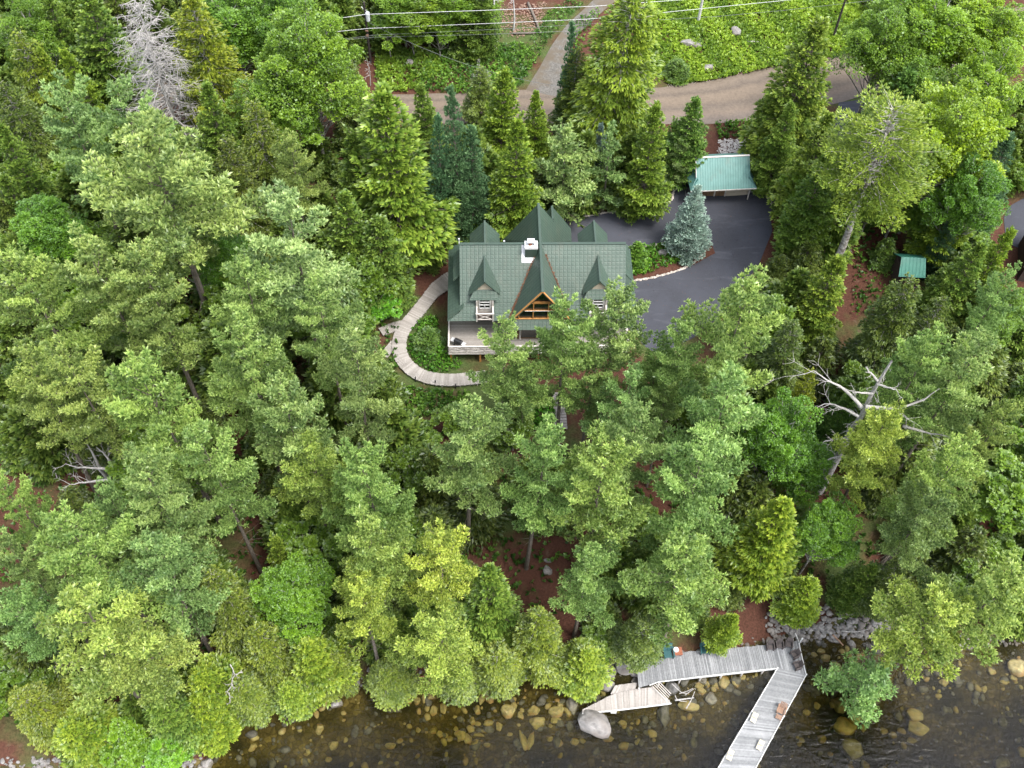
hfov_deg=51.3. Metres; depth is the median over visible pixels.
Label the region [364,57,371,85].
bare sapling
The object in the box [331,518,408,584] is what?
sapling
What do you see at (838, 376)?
cedar bush
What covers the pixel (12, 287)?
hemlock bush
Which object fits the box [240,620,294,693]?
hemlock tree
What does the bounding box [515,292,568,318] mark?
gable window
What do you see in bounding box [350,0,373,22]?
hemlock bush
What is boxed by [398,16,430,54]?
sapling
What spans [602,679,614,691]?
boulder
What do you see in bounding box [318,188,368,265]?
cedar tree
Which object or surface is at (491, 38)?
cedar tree
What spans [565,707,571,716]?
stone
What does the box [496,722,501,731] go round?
stone
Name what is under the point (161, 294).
pine tree
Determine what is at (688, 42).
boulder
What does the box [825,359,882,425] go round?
sapling
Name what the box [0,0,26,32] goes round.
cedar bush
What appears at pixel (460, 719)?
stone
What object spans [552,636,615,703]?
cedar tree
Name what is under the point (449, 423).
sapling
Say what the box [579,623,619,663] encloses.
sapling
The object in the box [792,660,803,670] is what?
wicker chair
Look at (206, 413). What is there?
hemlock bush
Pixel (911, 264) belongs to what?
shed
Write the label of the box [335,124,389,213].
cedar tree
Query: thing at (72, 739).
cedar tree
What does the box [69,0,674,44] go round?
power cable
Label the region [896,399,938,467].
cedar bush
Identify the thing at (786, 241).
cedar tree
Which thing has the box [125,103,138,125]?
hemlock bush
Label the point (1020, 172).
sapling
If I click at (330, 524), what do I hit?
sapling
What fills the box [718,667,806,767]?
dock pier
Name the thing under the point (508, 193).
cedar tree
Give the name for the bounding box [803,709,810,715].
stone
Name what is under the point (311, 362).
sapling
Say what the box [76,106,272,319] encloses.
pine tree
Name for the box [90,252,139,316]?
cedar bush
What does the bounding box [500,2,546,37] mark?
twigs
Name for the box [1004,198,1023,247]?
asphalt parking
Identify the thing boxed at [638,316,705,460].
pine tree
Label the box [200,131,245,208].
hemlock bush
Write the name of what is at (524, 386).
pine tree
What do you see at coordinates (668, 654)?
deck chair
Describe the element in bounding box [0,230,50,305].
cedar bush
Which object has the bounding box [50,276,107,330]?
sapling
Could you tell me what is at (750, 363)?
cedar bush
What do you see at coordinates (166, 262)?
sapling
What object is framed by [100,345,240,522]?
pine tree
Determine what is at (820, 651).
stone
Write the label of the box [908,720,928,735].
boulder
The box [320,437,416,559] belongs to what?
pine tree
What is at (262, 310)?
pine tree
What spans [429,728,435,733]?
stone
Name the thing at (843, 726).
boulder
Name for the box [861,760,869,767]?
stone
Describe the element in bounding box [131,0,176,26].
hemlock bush
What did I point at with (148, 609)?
hemlock bush
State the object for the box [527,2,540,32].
log
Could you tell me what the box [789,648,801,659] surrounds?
wicker chair
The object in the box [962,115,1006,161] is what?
hemlock bush
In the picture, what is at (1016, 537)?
hemlock bush
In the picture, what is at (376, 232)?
cedar tree
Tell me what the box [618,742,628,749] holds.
stone
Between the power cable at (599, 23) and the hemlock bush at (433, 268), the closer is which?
the hemlock bush at (433, 268)
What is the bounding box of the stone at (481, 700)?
[478,690,484,704]
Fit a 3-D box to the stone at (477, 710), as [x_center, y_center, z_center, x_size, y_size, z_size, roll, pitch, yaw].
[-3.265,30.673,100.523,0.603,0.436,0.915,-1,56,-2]
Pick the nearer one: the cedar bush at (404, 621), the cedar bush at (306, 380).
the cedar bush at (404, 621)
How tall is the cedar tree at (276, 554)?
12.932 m
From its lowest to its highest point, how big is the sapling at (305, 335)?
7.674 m
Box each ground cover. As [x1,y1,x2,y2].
[403,384,471,416]
[406,314,462,371]
[507,393,556,428]
[633,242,681,275]
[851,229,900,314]
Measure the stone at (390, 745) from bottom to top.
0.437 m
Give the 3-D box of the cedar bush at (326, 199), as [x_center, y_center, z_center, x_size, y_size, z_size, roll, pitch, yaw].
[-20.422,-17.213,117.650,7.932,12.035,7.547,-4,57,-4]
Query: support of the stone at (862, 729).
on the ground at (970, 750)
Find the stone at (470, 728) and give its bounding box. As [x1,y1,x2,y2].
[466,725,474,732]
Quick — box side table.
[672,647,682,655]
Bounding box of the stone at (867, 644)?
[864,642,871,647]
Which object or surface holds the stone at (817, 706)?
on the ground at (970, 750)
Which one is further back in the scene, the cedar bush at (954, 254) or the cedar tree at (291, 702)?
the cedar bush at (954, 254)
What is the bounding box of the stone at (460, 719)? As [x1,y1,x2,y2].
[457,716,463,722]
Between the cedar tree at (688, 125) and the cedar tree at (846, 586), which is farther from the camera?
the cedar tree at (688, 125)
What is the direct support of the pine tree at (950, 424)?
on the ground at (970, 750)
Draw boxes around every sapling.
[0,115,6,160]
[0,163,21,195]
[0,230,7,271]
[0,648,28,718]
[1,338,50,382]
[4,43,54,75]
[9,663,68,711]
[31,0,69,17]
[38,148,82,195]
[46,331,70,354]
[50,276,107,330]
[61,0,92,33]
[69,32,123,78]
[73,220,124,266]
[90,716,151,767]
[98,162,138,215]
[103,333,133,358]
[104,438,197,509]
[112,300,198,356]
[121,425,149,443]
[123,348,187,395]
[136,731,193,767]
[138,261,177,294]
[169,123,182,153]
[176,324,206,357]
[192,272,256,329]
[209,460,254,506]
[266,344,300,389]
[268,503,345,570]
[287,300,324,338]
[287,308,376,363]
[308,352,371,400]
[314,0,345,20]
[320,503,366,558]
[321,604,364,648]
[331,250,399,310]
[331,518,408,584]
[364,10,401,56]
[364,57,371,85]
[365,291,403,323]
[382,213,396,222]
[382,444,445,505]
[387,507,434,555]
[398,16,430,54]
[406,551,481,617]
[415,419,443,446]
[418,13,460,58]
[429,400,470,435]
[432,600,476,638]
[487,401,534,453]
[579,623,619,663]
[628,495,659,529]
[628,525,663,551]
[667,378,708,429]
[716,289,796,358]
[718,423,757,473]
[747,449,791,499]
[778,170,857,230]
[788,211,836,246]
[790,505,810,526]
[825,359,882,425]
[858,183,882,236]
[873,178,926,237]
[920,364,972,408]
[926,447,951,487]
[945,558,993,614]
[954,227,992,256]
[968,447,1023,534]
[979,529,1023,570]
[999,375,1023,427]
[1000,413,1023,462]
[1008,156,1023,190]
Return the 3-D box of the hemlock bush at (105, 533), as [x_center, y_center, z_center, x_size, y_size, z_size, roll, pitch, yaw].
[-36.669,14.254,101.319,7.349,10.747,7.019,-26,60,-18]
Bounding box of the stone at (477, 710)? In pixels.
[474,705,480,714]
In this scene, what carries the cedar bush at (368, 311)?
on the ground at (970, 750)
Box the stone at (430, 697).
[427,694,437,699]
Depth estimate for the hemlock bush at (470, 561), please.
102.29 m
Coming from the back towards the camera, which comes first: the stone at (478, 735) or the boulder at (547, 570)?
the boulder at (547, 570)
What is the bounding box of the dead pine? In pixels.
[766,354,948,495]
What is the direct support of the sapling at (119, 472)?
on the ground at (970, 750)
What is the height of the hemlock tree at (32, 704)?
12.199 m
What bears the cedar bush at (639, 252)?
on the ground at (970, 750)
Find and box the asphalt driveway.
[500,182,771,350]
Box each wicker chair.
[765,640,774,650]
[775,638,784,649]
[784,637,793,648]
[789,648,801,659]
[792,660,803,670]
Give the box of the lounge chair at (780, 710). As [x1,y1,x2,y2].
[775,701,787,720]
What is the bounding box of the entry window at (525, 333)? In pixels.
[521,330,553,336]
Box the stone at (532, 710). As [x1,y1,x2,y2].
[527,705,539,715]
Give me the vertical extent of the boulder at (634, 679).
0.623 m
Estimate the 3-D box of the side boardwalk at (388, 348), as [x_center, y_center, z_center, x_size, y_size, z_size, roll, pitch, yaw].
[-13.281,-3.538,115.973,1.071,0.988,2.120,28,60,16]
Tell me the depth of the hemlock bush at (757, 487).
102.04 m
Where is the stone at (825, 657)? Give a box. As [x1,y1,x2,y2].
[820,654,829,661]
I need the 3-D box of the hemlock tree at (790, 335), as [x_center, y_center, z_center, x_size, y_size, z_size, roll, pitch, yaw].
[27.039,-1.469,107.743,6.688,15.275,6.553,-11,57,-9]
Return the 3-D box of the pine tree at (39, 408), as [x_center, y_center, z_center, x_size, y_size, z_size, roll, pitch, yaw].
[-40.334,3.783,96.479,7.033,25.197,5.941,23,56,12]
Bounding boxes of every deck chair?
[663,643,674,659]
[699,641,710,654]
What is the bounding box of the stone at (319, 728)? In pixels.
[315,724,323,732]
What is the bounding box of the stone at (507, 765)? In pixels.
[504,762,510,767]
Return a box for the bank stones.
[765,603,903,642]
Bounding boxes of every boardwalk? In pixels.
[379,320,400,335]
[384,341,391,357]
[392,272,485,387]
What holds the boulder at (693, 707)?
on the ground at (970, 750)
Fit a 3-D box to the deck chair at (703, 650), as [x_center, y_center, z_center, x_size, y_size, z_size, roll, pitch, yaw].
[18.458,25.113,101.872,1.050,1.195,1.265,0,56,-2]
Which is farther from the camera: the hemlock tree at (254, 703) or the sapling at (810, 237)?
the sapling at (810, 237)
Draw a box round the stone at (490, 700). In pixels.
[485,690,494,703]
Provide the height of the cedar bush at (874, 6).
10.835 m
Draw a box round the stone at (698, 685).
[694,682,703,688]
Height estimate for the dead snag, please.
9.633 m
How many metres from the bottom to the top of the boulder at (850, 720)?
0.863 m
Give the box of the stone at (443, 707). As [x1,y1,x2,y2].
[440,703,446,713]
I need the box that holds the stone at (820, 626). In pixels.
[816,623,824,629]
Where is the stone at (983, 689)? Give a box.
[981,686,986,692]
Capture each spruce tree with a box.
[590,122,611,204]
[662,184,712,267]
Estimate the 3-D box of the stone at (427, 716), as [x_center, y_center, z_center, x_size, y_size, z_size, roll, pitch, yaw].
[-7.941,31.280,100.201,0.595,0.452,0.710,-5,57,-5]
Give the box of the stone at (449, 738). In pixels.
[446,736,452,741]
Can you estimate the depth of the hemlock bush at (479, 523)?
104.61 m
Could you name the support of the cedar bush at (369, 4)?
on the ground at (970, 750)
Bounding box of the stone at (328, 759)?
[325,757,331,761]
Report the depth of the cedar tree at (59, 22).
123.51 m
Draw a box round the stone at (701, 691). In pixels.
[697,688,705,694]
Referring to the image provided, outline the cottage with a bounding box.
[1017,236,1023,281]
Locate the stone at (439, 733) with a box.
[436,730,442,737]
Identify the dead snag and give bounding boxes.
[217,664,242,704]
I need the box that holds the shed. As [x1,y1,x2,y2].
[890,253,925,289]
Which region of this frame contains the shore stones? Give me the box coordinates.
[0,621,1023,767]
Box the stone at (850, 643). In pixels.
[847,639,854,646]
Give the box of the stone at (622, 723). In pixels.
[617,720,626,726]
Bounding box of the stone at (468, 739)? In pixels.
[464,733,471,743]
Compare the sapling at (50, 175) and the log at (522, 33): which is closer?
the sapling at (50, 175)
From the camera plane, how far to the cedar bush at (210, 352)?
106.14 m
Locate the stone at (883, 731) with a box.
[879,727,887,734]
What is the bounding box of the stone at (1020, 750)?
[1017,746,1023,756]
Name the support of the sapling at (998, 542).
on the ground at (970, 750)
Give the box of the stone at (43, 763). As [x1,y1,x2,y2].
[40,759,46,767]
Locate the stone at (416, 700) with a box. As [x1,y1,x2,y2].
[414,697,419,704]
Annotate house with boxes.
[448,203,637,361]
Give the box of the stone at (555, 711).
[548,706,563,717]
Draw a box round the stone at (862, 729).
[859,724,865,731]
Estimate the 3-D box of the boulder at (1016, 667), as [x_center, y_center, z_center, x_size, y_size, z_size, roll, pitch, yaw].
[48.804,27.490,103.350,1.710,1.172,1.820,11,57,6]
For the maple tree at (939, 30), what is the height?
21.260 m
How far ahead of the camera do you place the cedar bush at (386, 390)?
106.65 m
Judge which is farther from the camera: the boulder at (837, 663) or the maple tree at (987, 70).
the maple tree at (987, 70)
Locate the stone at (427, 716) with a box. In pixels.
[424,713,430,720]
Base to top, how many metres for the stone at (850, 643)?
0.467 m
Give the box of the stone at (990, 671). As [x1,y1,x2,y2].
[987,667,995,674]
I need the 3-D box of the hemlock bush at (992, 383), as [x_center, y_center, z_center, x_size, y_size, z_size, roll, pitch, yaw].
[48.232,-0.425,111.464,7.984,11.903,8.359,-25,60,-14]
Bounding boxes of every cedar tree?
[0,121,72,208]
[0,172,32,226]
[35,45,82,135]
[40,0,81,82]
[45,697,121,767]
[58,41,126,163]
[68,0,158,127]
[141,687,218,762]
[181,650,256,721]
[185,691,244,758]
[193,79,250,196]
[266,530,292,573]
[270,671,322,725]
[286,627,361,708]
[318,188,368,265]
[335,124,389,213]
[344,80,462,272]
[353,213,421,311]
[410,82,450,159]
[456,561,525,655]
[462,0,502,59]
[479,66,524,167]
[481,110,544,241]
[521,89,553,182]
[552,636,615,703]
[613,100,674,225]
[659,95,708,191]
[699,612,742,657]
[713,494,802,603]
[737,13,833,178]
[744,562,774,599]
[750,98,798,198]
[766,110,835,228]
[768,572,822,629]
[770,152,835,258]
[774,251,851,364]
[808,392,854,455]
[825,560,878,618]
[837,100,887,169]
[838,66,923,181]
[903,157,984,266]
[910,240,989,330]
[951,225,1017,327]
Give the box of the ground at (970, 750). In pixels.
[0,0,1023,767]
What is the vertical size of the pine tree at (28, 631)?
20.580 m
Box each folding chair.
[725,749,733,761]
[749,712,758,723]
[755,739,764,751]
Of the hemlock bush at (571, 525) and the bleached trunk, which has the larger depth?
the bleached trunk
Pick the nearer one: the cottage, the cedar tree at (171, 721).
the cedar tree at (171, 721)
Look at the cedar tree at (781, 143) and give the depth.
122.40 m
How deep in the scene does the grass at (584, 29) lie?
143.31 m
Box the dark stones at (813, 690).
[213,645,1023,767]
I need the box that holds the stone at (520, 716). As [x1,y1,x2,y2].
[518,711,523,719]
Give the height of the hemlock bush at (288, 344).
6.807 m
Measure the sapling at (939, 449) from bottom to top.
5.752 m
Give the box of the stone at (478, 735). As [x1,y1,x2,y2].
[473,733,483,736]
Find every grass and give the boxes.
[415,40,537,92]
[520,0,582,55]
[561,7,599,66]
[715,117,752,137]
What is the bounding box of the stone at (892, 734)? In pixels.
[888,731,896,738]
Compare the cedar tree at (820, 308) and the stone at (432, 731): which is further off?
the cedar tree at (820, 308)
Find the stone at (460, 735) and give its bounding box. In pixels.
[456,730,465,740]
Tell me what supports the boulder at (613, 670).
on the ground at (970, 750)
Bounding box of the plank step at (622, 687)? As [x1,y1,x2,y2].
[611,683,636,693]
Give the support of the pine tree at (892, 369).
on the ground at (970, 750)
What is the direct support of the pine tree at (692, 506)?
on the ground at (970, 750)
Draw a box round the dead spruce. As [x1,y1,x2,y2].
[111,0,218,145]
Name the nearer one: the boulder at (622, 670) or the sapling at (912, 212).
the boulder at (622, 670)
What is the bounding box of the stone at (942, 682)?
[938,678,948,686]
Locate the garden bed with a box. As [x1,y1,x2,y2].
[633,243,714,278]
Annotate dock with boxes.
[582,687,670,713]
[637,633,805,689]
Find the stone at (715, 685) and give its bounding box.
[711,682,718,689]
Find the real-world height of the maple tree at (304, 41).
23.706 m
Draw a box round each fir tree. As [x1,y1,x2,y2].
[423,112,459,248]
[441,84,478,244]
[456,124,495,240]
[553,20,576,133]
[921,209,960,280]
[962,130,1015,240]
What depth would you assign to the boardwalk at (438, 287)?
115.65 m
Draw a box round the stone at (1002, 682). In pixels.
[999,680,1008,684]
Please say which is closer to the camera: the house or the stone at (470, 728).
the stone at (470, 728)
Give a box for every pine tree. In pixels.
[0,240,110,412]
[0,469,59,554]
[0,527,88,642]
[0,579,82,670]
[4,333,99,495]
[31,498,178,631]
[31,581,177,713]
[36,332,138,459]
[38,69,122,237]
[52,220,174,413]
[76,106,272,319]
[93,475,166,572]
[95,615,202,707]
[97,73,183,274]
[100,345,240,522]
[107,231,209,405]
[107,523,232,655]
[117,441,221,577]
[144,149,220,302]
[172,417,278,574]
[205,307,295,473]
[209,243,294,374]
[233,177,361,366]
[245,370,336,502]
[270,127,329,242]
[271,431,354,559]
[290,269,364,424]
[313,314,402,451]
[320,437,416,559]
[331,557,399,661]
[334,504,418,618]
[384,599,484,697]
[402,516,479,631]
[423,392,522,543]
[465,310,535,445]
[494,359,553,454]
[499,411,587,569]
[527,286,596,433]
[530,117,599,225]
[542,418,650,561]
[548,539,627,638]
[567,347,618,445]
[574,393,670,524]
[577,119,627,213]
[578,360,650,460]
[579,275,654,437]
[616,517,731,647]
[630,348,673,431]
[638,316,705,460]
[639,435,739,570]
[643,380,682,487]
[659,357,766,492]
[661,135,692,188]
[677,262,786,435]
[811,647,898,729]
[826,399,909,512]
[846,320,958,489]
[862,328,931,419]
[867,573,975,683]
[873,478,958,590]
[876,430,984,564]
[892,324,1001,478]
[902,548,1023,668]
[941,260,1022,369]
[944,398,1023,493]
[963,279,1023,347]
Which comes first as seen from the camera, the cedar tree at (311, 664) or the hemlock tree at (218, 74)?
the cedar tree at (311, 664)
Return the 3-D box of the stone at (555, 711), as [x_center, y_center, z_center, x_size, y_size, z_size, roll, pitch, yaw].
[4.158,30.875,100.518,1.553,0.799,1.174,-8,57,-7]
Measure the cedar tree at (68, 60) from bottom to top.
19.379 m
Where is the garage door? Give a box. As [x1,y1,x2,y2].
[725,190,747,195]
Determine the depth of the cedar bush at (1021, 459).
105.47 m
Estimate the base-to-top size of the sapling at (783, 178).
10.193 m
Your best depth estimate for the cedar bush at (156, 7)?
131.70 m
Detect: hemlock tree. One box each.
[0,76,70,186]
[7,675,82,755]
[8,26,79,140]
[170,0,256,141]
[195,564,280,658]
[211,133,275,262]
[225,671,276,729]
[240,98,311,216]
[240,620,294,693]
[320,646,362,702]
[331,57,373,139]
[362,655,420,711]
[435,646,481,707]
[460,65,493,124]
[468,636,526,701]
[507,605,569,688]
[548,46,586,133]
[549,0,664,171]
[607,612,665,673]
[748,317,805,404]
[787,367,818,442]
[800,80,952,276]
[835,272,921,379]
[850,553,908,622]
[877,292,952,388]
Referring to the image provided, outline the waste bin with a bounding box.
[685,182,689,192]
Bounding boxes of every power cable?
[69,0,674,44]
[337,0,784,31]
[346,31,563,39]
[347,0,871,38]
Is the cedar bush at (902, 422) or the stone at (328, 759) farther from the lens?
the cedar bush at (902, 422)
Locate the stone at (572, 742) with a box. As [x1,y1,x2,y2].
[570,738,578,744]
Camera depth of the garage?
125.06 m
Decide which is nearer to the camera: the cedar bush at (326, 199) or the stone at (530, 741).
the stone at (530, 741)
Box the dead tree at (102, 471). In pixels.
[52,444,124,494]
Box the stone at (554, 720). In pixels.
[551,717,560,723]
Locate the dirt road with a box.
[153,7,1023,124]
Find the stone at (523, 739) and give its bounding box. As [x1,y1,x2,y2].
[519,730,527,750]
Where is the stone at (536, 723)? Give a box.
[529,717,544,729]
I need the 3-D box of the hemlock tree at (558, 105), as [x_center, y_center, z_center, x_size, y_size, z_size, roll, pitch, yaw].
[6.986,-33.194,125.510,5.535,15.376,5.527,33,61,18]
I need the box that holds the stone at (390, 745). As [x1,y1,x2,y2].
[385,743,395,748]
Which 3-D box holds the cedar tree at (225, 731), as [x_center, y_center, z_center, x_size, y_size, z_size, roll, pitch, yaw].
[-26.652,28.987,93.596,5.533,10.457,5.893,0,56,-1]
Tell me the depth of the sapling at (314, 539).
97.59 m
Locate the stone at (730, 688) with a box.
[723,684,733,692]
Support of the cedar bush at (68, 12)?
on the ground at (970, 750)
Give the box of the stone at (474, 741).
[471,739,478,744]
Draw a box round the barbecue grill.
[451,337,465,348]
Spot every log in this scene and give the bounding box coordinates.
[512,32,535,33]
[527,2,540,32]
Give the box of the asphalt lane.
[760,100,866,213]
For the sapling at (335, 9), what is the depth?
133.52 m
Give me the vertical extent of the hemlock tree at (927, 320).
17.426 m
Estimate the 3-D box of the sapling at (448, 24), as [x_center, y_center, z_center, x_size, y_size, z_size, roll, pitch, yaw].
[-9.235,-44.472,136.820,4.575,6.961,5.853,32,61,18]
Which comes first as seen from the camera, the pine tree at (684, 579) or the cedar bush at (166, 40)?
the pine tree at (684, 579)
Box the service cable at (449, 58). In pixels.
[368,22,554,85]
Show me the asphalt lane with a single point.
(853, 106)
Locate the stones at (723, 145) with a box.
[717,138,745,153]
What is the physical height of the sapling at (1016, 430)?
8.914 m
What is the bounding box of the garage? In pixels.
[686,152,756,199]
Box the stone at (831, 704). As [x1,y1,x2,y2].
[829,701,834,707]
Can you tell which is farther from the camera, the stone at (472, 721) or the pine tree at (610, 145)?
the pine tree at (610, 145)
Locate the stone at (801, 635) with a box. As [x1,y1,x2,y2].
[797,633,803,641]
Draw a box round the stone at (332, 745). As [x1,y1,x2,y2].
[328,741,337,749]
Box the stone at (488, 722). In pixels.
[483,720,493,725]
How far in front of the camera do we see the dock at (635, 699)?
100.02 m
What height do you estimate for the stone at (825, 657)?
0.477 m
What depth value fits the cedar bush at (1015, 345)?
112.98 m
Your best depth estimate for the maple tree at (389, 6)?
132.24 m
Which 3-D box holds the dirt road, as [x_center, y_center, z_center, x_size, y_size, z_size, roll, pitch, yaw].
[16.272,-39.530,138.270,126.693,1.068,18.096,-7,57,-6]
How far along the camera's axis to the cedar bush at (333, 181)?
126.23 m
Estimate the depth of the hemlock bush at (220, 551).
102.29 m
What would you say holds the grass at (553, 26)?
on the ground at (970, 750)
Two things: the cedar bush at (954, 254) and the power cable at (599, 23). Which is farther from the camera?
the power cable at (599, 23)
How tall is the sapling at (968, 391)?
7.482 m
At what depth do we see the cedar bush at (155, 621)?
99.06 m
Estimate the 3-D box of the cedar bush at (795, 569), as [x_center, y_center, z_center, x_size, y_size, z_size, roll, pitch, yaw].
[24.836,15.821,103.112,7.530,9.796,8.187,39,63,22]
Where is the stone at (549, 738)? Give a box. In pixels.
[546,736,552,741]
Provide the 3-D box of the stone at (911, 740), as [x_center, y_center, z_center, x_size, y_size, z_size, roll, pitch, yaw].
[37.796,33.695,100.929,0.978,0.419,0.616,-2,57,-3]
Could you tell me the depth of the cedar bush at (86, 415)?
104.20 m
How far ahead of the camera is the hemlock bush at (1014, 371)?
112.04 m
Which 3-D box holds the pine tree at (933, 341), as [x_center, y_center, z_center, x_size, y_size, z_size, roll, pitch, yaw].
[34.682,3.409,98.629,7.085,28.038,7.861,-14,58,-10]
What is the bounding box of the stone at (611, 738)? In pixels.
[602,736,613,741]
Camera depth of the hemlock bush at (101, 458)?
104.55 m
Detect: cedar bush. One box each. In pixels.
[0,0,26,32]
[0,25,9,65]
[0,63,22,125]
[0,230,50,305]
[0,314,40,367]
[0,364,16,403]
[0,402,19,422]
[0,419,34,479]
[0,607,46,703]
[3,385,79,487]
[46,1,80,76]
[54,367,115,435]
[55,163,109,253]
[55,724,72,767]
[56,126,120,165]
[62,56,112,105]
[69,0,109,33]
[82,558,131,609]
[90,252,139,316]
[95,359,136,400]
[110,219,167,270]
[111,686,160,740]
[130,612,166,631]
[136,3,184,74]
[137,0,192,82]
[144,271,195,350]
[160,0,184,20]
[164,661,197,695]
[173,552,257,636]
[188,274,216,319]
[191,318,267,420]
[193,428,227,479]
[194,331,209,374]
[225,237,261,301]
[240,428,276,473]
[257,492,324,564]
[258,254,288,313]
[265,219,314,265]
[293,124,339,183]
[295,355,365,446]
[299,187,337,244]
[300,378,309,396]
[301,0,355,56]
[309,227,345,258]
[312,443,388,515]
[328,161,349,195]
[329,553,365,618]
[330,0,370,63]
[331,127,349,157]
[333,281,379,344]
[343,37,360,66]
[354,354,411,434]
[357,425,398,466]
[361,0,372,11]
[361,606,426,673]
[363,1,408,54]
[364,398,434,495]
[368,384,415,419]
[384,568,430,624]
[423,16,462,50]
[447,15,486,64]
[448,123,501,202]
[506,457,534,498]
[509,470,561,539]
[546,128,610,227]
[547,458,573,491]
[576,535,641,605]
[578,595,622,638]
[600,130,643,220]
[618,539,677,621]
[628,241,648,270]
[671,597,711,634]
[672,383,750,458]
[735,357,758,393]
[749,381,784,404]
[756,265,813,351]
[761,534,802,601]
[809,190,864,278]
[826,372,857,402]
[848,394,909,475]
[857,166,878,234]
[864,0,890,18]
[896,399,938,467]
[924,242,984,285]
[928,143,999,197]
[929,502,980,560]
[946,0,969,6]
[966,383,980,425]
[977,570,1023,642]
[989,444,1023,507]
[994,318,1023,366]
[996,137,1022,208]
[998,113,1023,139]
[1001,122,1023,195]
[1013,81,1023,116]
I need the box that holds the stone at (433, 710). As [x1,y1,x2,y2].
[429,705,437,715]
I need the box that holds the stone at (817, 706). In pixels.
[814,702,820,709]
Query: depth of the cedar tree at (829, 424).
106.32 m
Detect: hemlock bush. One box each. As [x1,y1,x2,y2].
[0,191,19,234]
[0,282,79,353]
[0,615,83,680]
[28,254,89,326]
[54,482,100,530]
[57,526,87,547]
[73,418,121,481]
[78,327,117,365]
[96,503,134,561]
[99,0,144,63]
[106,396,158,442]
[117,556,170,620]
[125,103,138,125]
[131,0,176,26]
[161,534,235,592]
[165,354,200,401]
[170,0,186,12]
[171,572,216,631]
[175,305,201,326]
[176,134,199,177]
[181,486,223,535]
[189,398,228,433]
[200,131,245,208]
[236,56,256,71]
[242,357,298,417]
[253,468,293,528]
[263,322,304,362]
[271,430,293,474]
[290,413,344,448]
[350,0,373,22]
[397,540,414,557]
[403,442,454,513]
[411,325,445,355]
[413,140,444,173]
[413,498,467,556]
[415,31,436,46]
[416,245,447,276]
[435,440,458,469]
[444,459,512,557]
[452,205,490,245]
[463,559,478,586]
[470,434,508,477]
[505,181,547,224]
[533,164,554,210]
[553,497,580,537]
[660,56,690,86]
[695,453,755,533]
[699,529,725,571]
[709,578,746,613]
[724,472,776,531]
[756,277,780,293]
[756,352,804,390]
[759,253,791,281]
[785,240,823,278]
[787,344,805,379]
[797,334,838,406]
[832,335,841,365]
[845,170,865,227]
[860,480,893,520]
[866,237,897,274]
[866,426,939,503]
[879,516,951,567]
[900,561,933,603]
[922,181,944,214]
[928,390,973,448]
[928,524,989,579]
[937,323,964,365]
[942,276,986,341]
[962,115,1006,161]
[963,340,1010,428]
[973,433,1016,470]
[994,513,1023,548]
[997,359,1023,407]
[1015,536,1023,569]
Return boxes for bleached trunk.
[510,0,514,30]
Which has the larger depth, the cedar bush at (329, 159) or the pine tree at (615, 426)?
the cedar bush at (329, 159)
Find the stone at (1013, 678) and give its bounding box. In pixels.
[1010,675,1017,681]
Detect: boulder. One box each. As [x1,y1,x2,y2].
[200,758,213,767]
[331,698,342,708]
[407,59,413,64]
[500,704,514,718]
[543,565,551,574]
[566,697,577,714]
[578,709,610,738]
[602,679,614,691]
[607,665,616,677]
[614,658,629,674]
[631,677,638,686]
[657,705,668,727]
[658,249,666,255]
[665,681,679,695]
[678,700,699,711]
[680,39,701,48]
[699,677,706,684]
[704,64,714,70]
[705,692,716,704]
[718,675,729,688]
[731,26,740,36]
[731,675,737,687]
[763,670,773,678]
[828,662,841,673]
[832,697,846,713]
[833,716,856,735]
[839,738,863,760]
[848,705,860,724]
[905,708,922,720]
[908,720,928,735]
[993,756,1010,767]
[1007,659,1023,676]
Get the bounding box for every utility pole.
[361,2,371,62]
[697,0,703,20]
[832,0,845,35]
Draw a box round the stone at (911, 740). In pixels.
[907,737,916,743]
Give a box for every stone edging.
[563,185,678,219]
[634,254,702,280]
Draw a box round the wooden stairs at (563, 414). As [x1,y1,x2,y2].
[553,392,566,428]
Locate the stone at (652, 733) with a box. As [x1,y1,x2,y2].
[648,729,656,737]
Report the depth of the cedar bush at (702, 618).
102.36 m
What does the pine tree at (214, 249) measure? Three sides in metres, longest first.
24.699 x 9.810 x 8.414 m
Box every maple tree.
[0,0,68,68]
[3,193,91,276]
[185,0,281,88]
[197,230,254,292]
[225,55,326,154]
[231,0,305,56]
[247,549,338,646]
[251,0,370,153]
[370,0,430,46]
[399,0,461,42]
[434,0,505,28]
[727,386,823,483]
[766,433,835,508]
[791,490,864,573]
[826,0,929,112]
[869,45,951,111]
[876,74,1009,233]
[885,0,997,76]
[918,151,1014,238]
[931,36,1023,127]
[942,0,1023,88]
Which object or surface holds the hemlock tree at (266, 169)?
on the ground at (970, 750)
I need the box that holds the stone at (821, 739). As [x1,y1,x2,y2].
[817,735,825,743]
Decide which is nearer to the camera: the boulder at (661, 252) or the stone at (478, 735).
the stone at (478, 735)
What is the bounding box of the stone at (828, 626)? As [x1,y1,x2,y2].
[825,623,831,629]
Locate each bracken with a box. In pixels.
[374,45,445,91]
[645,0,869,84]
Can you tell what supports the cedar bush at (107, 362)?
on the ground at (970, 750)
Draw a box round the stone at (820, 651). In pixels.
[817,648,824,653]
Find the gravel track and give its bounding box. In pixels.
[526,0,615,96]
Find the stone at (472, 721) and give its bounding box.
[469,717,475,724]
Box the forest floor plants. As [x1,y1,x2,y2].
[0,122,1020,723]
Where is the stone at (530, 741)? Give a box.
[527,731,533,750]
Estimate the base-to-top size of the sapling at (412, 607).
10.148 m
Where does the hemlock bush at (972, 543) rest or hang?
on the ground at (970, 750)

